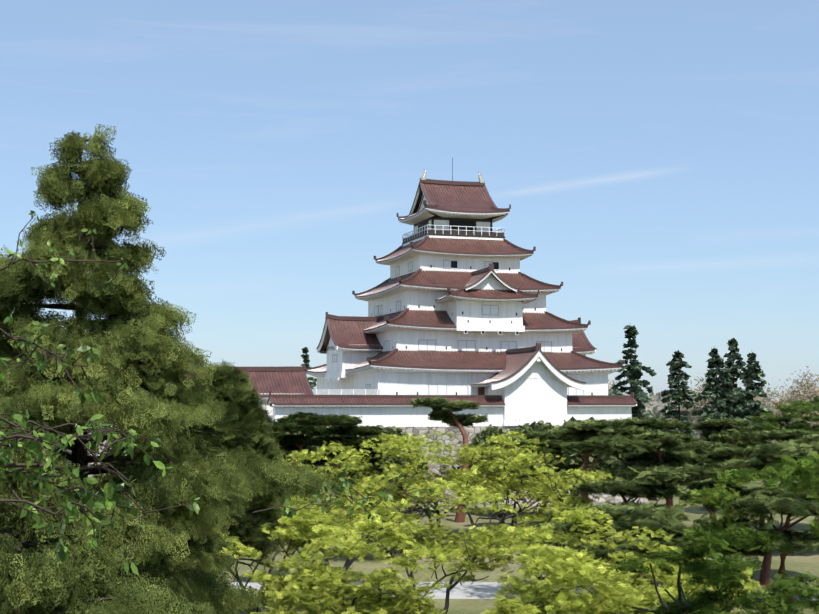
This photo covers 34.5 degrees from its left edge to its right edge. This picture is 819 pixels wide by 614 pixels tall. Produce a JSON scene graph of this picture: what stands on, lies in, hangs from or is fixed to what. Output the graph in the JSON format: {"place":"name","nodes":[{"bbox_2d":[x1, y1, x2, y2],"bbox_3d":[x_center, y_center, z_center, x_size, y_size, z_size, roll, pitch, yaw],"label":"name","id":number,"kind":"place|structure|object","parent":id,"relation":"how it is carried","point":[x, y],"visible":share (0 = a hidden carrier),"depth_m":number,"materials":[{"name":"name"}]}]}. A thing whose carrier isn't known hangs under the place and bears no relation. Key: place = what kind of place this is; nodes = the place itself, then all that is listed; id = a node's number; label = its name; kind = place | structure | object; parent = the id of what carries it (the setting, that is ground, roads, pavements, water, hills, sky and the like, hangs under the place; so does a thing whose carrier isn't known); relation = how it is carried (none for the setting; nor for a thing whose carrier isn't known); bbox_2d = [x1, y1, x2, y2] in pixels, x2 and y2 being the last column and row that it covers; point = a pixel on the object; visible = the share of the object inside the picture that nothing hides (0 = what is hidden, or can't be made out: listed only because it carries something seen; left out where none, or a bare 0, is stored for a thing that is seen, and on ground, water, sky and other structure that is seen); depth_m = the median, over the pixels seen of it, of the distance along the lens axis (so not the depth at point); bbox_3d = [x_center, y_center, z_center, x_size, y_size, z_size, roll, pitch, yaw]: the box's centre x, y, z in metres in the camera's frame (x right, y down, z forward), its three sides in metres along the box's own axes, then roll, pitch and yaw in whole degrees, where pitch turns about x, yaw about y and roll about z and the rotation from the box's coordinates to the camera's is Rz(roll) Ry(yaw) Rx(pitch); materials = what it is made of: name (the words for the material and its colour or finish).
{"place":"outdoors","nodes":[
{"label":"outdoors","id":0,"kind":"place"},
{"bbox_2d":[0,210,434,574],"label":"branches","id":1,"kind":"object","parent":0,"point":[36,442],"visible":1,"depth_m":5.96,"materials":[{"name":"green plant"}]},
{"bbox_2d":[0,0,818,406],"label":"sky","id":2,"kind":"structure","parent":0,"point":[658,160],"materials":[{"name":"blue"}]},
{"bbox_2d":[31,432,818,613],"bbox_3d":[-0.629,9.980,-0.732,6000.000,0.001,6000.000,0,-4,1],"label":"ground","id":3,"kind":"structure","parent":0,"point":[796,565],"depth_m":82.90,"materials":[{"name":"green plant"}]},
{"bbox_2d":[0,429,221,613],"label":"cypress tree","id":4,"kind":"object","parent":3,"relation":"on","point":[77,581],"visible":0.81,"depth_m":18.54,"materials":[{"name":"green plant"}]},
{"bbox_2d":[93,396,239,605],"bbox_3d":[-7.388,7.296,35.888,6.173,10.717,6.216,-3,-5,36],"label":"cypress tree","id":5,"kind":"object","parent":3,"relation":"on","point":[210,548],"visible":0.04,"depth_m":35.33,"materials":[{"name":"green plant"}]},
{"bbox_2d":[0,124,349,613],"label":"cypress tree","id":6,"kind":"object","parent":3,"relation":"on","point":[142,360],"visible":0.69,"depth_m":27.19,"materials":[{"name":"green plant"}]},
{"bbox_2d":[176,359,305,592],"bbox_3d":[-7.783,8.303,58.694,6.460,12.122,10.185,3,-5,-39],"label":"cypress tree","id":7,"kind":"object","parent":3,"relation":"on","point":[249,428],"visible":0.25,"depth_m":58.61,"materials":[{"name":"green plant"}]},
{"bbox_2d":[271,435,292,461],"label":"pine tree","id":8,"kind":"object","parent":3,"relation":"on","point":[280,453],"depth_m":92.63,"materials":[{"name":"green plant"}]},
{"bbox_2d":[222,488,357,612],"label":"maple tree","id":9,"kind":"object","parent":3,"relation":"on","point":[297,544],"visible":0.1,"depth_m":63.48,"materials":[{"name":"green plant"}]},
{"bbox_2d":[269,414,340,502],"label":"pine tree","id":10,"kind":"object","parent":3,"relation":"on","point":[312,447],"visible":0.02,"depth_m":115.87,"materials":[{"name":"green plant"}]},
{"bbox_2d":[301,347,316,388],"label":"fir tree","id":11,"kind":"object","parent":3,"relation":"on","point":[305,355],"visible":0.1,"depth_m":231.94,"materials":[{"name":"green plant"}]},
{"bbox_2d":[272,411,348,504],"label":"pine tree","id":12,"kind":"object","parent":3,"relation":"on","point":[289,442],"visible":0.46,"depth_m":102.79,"materials":[{"name":"green plant"}]},
{"bbox_2d":[217,496,420,612],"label":"maple tree","id":13,"kind":"object","parent":3,"relation":"on","point":[329,588],"visible":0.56,"depth_m":48.81,"materials":[{"name":"green plant"}]},
{"bbox_2d":[295,414,384,535],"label":"pine tree","id":14,"kind":"object","parent":3,"relation":"on","point":[348,430],"visible":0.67,"depth_m":95.63,"materials":[{"name":"green plant"}]},
{"bbox_2d":[302,425,390,502],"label":"pine tree","id":15,"kind":"object","parent":3,"relation":"on","point":[372,469],"depth_m":117.91,"materials":[{"name":"green plant"}]},
{"bbox_2d":[251,512,452,613],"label":"maple tree","id":16,"kind":"object","parent":3,"relation":"on","point":[401,603],"visible":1,"depth_m":42.88,"materials":[{"name":"green plant"}]},
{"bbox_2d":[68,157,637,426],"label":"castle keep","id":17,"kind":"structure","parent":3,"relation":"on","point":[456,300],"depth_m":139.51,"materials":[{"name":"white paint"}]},
{"bbox_2d":[63,426,656,510],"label":"stone wall","id":18,"kind":"structure","parent":3,"relation":"on","point":[471,431],"depth_m":129.44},
{"bbox_2d":[280,441,450,574],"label":"maple tree","id":19,"kind":"object","parent":3,"relation":"on","point":[412,517],"visible":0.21,"depth_m":72.53,"materials":[{"name":"green plant"}]},
{"bbox_2d":[305,426,451,539],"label":"maple tree","id":20,"kind":"object","parent":3,"relation":"on","point":[362,471],"visible":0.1,"depth_m":96.93,"materials":[{"name":"green plant"}]},
{"bbox_2d":[312,433,470,559],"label":"maple tree","id":21,"kind":"object","parent":3,"relation":"on","point":[393,442],"visible":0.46,"depth_m":85.01,"materials":[{"name":"green plant"}]},
{"bbox_2d":[355,425,427,504],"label":"pine tree","id":22,"kind":"object","parent":3,"relation":"on","point":[389,430],"visible":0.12,"depth_m":119.94,"materials":[{"name":"green plant"}]},
{"bbox_2d":[329,465,544,613],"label":"maple tree","id":23,"kind":"object","parent":3,"relation":"on","point":[490,552],"visible":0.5,"depth_m":57.16,"materials":[{"name":"green plant"}]},
{"bbox_2d":[382,430,492,533],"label":"maple tree","id":24,"kind":"object","parent":3,"relation":"on","point":[420,469],"visible":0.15,"depth_m":100.30,"materials":[{"name":"green plant"}]},
{"bbox_2d":[409,396,489,522],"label":"pine tree","id":25,"kind":"object","parent":3,"relation":"on","point":[443,409],"visible":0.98,"depth_m":113.13,"materials":[{"name":"green plant"}]},
{"bbox_2d":[393,436,564,542],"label":"maple tree","id":26,"kind":"object","parent":3,"relation":"on","point":[496,459],"visible":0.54,"depth_m":90.49,"materials":[{"name":"green plant"}]},
{"bbox_2d":[457,424,522,513],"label":"tree","id":27,"kind":"object","parent":3,"relation":"on","point":[480,438],"visible":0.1,"depth_m":120.23,"materials":[{"name":"green plant"}]},
{"bbox_2d":[423,429,576,525],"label":"maple tree","id":28,"kind":"object","parent":3,"relation":"on","point":[510,485],"visible":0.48,"depth_m":98.54,"materials":[{"name":"green plant"}]},
{"bbox_2d":[400,524,614,613],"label":"maple tree","id":29,"kind":"object","parent":3,"relation":"on","point":[501,536],"visible":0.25,"depth_m":46.25,"materials":[{"name":"green plant"}]},
{"bbox_2d":[450,452,614,582],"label":"maple tree","id":30,"kind":"object","parent":3,"relation":"on","point":[544,484],"visible":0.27,"depth_m":68.17,"materials":[{"name":"green plant"}]},
{"bbox_2d":[484,420,580,515],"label":"tree","id":31,"kind":"object","parent":3,"relation":"on","point":[543,427],"visible":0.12,"depth_m":116.30,"materials":[{"name":"green plant"}]},
{"bbox_2d":[489,430,594,524],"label":"pine tree","id":32,"kind":"object","parent":3,"relation":"on","point":[554,448],"visible":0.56,"depth_m":102.51,"materials":[{"name":"green plant"}]},
{"bbox_2d":[481,542,672,613],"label":"maple tree","id":33,"kind":"object","parent":3,"relation":"on","point":[558,603],"visible":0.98,"depth_m":39.21,"materials":[{"name":"green plant"}]},
{"bbox_2d":[525,416,637,504],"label":"pine tree","id":34,"kind":"object","parent":3,"relation":"on","point":[574,457],"visible":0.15,"depth_m":112.91,"materials":[{"name":"green plant"}]},
{"bbox_2d":[494,505,701,613],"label":"maple tree","id":35,"kind":"object","parent":3,"relation":"on","point":[578,515],"visible":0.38,"depth_m":50.86,"materials":[{"name":"green plant"}]},
{"bbox_2d":[545,417,650,543],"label":"pine tree","id":36,"kind":"object","parent":3,"relation":"on","point":[578,431],"visible":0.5,"depth_m":91.01,"materials":[{"name":"green plant"}]},
{"bbox_2d":[608,379,618,391],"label":"bare tree","id":37,"kind":"object","parent":3,"relation":"on","point":[610,389],"depth_m":255.69,"materials":[{"name":"grey plant"}]},
{"bbox_2d":[529,466,698,586],"bbox_3d":[10.064,11.336,65.440,8.365,7.029,8.606,-1,-4,14],"label":"pine tree","id":38,"kind":"object","parent":3,"relation":"on","point":[654,483],"visible":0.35,"depth_m":63.84,"materials":[{"name":"green plant"}]},
{"bbox_2d":[608,325,656,452],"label":"fir tree","id":39,"kind":"object","parent":3,"relation":"on","point":[633,373],"visible":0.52,"depth_m":184.59,"materials":[{"name":"green plant"}]},
{"bbox_2d":[581,427,698,503],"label":"pine tree","id":40,"kind":"object","parent":3,"relation":"on","point":[639,450],"visible":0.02,"depth_m":115.07,"materials":[{"name":"green plant"}]},
{"bbox_2d":[578,417,710,508],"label":"pine tree","id":41,"kind":"object","parent":3,"relation":"on","point":[632,433],"visible":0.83,"depth_m":83.10,"materials":[{"name":"green plant"}]},
{"bbox_2d":[552,501,756,610],"bbox_3d":[9.658,11.168,54.985,8.657,5.828,8.674,0,-4,1],"label":"pine tree","id":42,"kind":"object","parent":3,"relation":"on","point":[628,518],"visible":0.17,"depth_m":54.15,"materials":[{"name":"green plant"}]},
{"bbox_2d":[655,350,696,448],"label":"fir tree","id":43,"kind":"object","parent":3,"relation":"on","point":[676,364],"visible":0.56,"depth_m":174.29,"materials":[{"name":"green plant"}]},
{"bbox_2d":[589,546,782,613],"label":"maple tree","id":44,"kind":"object","parent":3,"relation":"on","point":[670,584],"visible":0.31,"depth_m":44.49,"materials":[{"name":"green plant"}]},
{"bbox_2d":[657,439,758,521],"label":"pine tree","id":45,"kind":"object","parent":3,"relation":"on","point":[717,450],"visible":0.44,"depth_m":93.20,"materials":[{"name":"green plant"}]},
{"bbox_2d":[608,384,812,436],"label":"treeline","id":46,"kind":"object","parent":3,"relation":"on","point":[655,405],"depth_m":352.00,"materials":[{"name":"grey plant"}]},
{"bbox_2d":[677,376,745,423],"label":"bare tree","id":47,"kind":"object","parent":3,"relation":"on","point":[703,402],"visible":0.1,"depth_m":252.12,"materials":[{"name":"grey plant"}]},
{"bbox_2d":[691,348,738,436],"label":"fir tree","id":48,"kind":"object","parent":3,"relation":"on","point":[715,361],"visible":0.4,"depth_m":194.15,"materials":[{"name":"green plant"}]},
{"bbox_2d":[614,452,818,613],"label":"broadleaf tree","id":49,"kind":"object","parent":3,"relation":"on","point":[701,603],"visible":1,"depth_m":26.09,"materials":[{"name":"green plant"}]},
{"bbox_2d":[659,484,778,558],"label":"pine tree","id":50,"kind":"object","parent":3,"relation":"on","point":[729,519],"visible":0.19,"depth_m":68.52,"materials":[{"name":"green plant"}]},
{"bbox_2d":[698,361,750,467],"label":"fir tree","id":51,"kind":"object","parent":3,"relation":"on","point":[723,381],"visible":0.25,"depth_m":180.20,"materials":[{"name":"green plant"}]},
{"bbox_2d":[689,417,769,513],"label":"pine tree","id":52,"kind":"object","parent":3,"relation":"on","point":[727,430],"visible":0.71,"depth_m":119.08,"materials":[{"name":"green plant"}]},
{"bbox_2d":[699,338,764,430],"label":"fir tree","id":53,"kind":"object","parent":3,"relation":"on","point":[733,349],"visible":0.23,"depth_m":198.06,"materials":[{"name":"green plant"}]},
{"bbox_2d":[649,552,818,613],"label":"broadleaf tree","id":54,"kind":"object","parent":3,"relation":"on","point":[779,587],"visible":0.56,"depth_m":32.66,"materials":[{"name":"green plant"}]},
{"bbox_2d":[677,440,818,585],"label":"pine tree","id":55,"kind":"object","parent":3,"relation":"on","point":[769,453],"visible":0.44,"depth_m":72.24,"materials":[{"name":"green plant"}]},
{"bbox_2d":[735,352,774,444],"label":"fir tree","id":56,"kind":"object","parent":3,"relation":"on","point":[751,385],"visible":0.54,"depth_m":189.97,"materials":[{"name":"green plant"}]},
{"bbox_2d":[695,484,818,601],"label":"pine tree","id":57,"kind":"object","parent":3,"relation":"on","point":[781,501],"visible":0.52,"depth_m":64.51,"materials":[{"name":"green plant"}]},
{"bbox_2d":[744,388,789,442],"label":"bare tree","id":58,"kind":"object","parent":3,"relation":"on","point":[772,405],"visible":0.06,"depth_m":204.18,"materials":[{"name":"grey plant"}]},
{"bbox_2d":[734,399,818,480],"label":"green tree","id":59,"kind":"object","parent":3,"relation":"on","point":[773,422],"visible":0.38,"depth_m":137.66,"materials":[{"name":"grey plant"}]},
{"bbox_2d":[755,379,814,442],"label":"bare tree","id":60,"kind":"object","parent":3,"relation":"on","point":[768,391],"visible":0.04,"depth_m":251.00,"materials":[{"name":"grey plant"}]},
{"bbox_2d":[754,383,816,424],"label":"bare tree","id":61,"kind":"object","parent":3,"relation":"on","point":[784,399],"visible":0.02,"depth_m":232.04,"materials":[{"name":"grey plant"}]},
{"bbox_2d":[755,427,818,529],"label":"pine tree","id":62,"kind":"object","parent":3,"relation":"on","point":[795,436],"visible":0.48,"depth_m":104.18,"materials":[{"name":"green plant"}]},
{"bbox_2d":[775,379,818,443],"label":"bare tree","id":63,"kind":"object","parent":3,"relation":"on","point":[803,398],"visible":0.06,"depth_m":213.07,"materials":[{"name":"grey plant"}]},
{"bbox_2d":[777,380,818,423],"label":"bare tree","id":64,"kind":"object","parent":3,"relation":"on","point":[803,393],"depth_m":237.81,"materials":[{"name":"grey plant"}]},
{"bbox_2d":[780,366,818,459],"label":"bare tree","id":65,"kind":"object","parent":3,"relation":"on","point":[807,381],"visible":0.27,"depth_m":243.64,"materials":[{"name":"grey plant"}]},
{"bbox_2d":[780,396,818,430],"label":"green tree","id":66,"kind":"object","parent":3,"relation":"on","point":[816,399],"visible":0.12,"depth_m":150.51,"materials":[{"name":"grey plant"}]},
{"bbox_2d":[230,582,818,601],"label":"path gravel","id":67,"kind":"structure","parent":0,"point":[477,590],"depth_m":70.88,"materials":[{"name":"grey gravel"}]}
]}

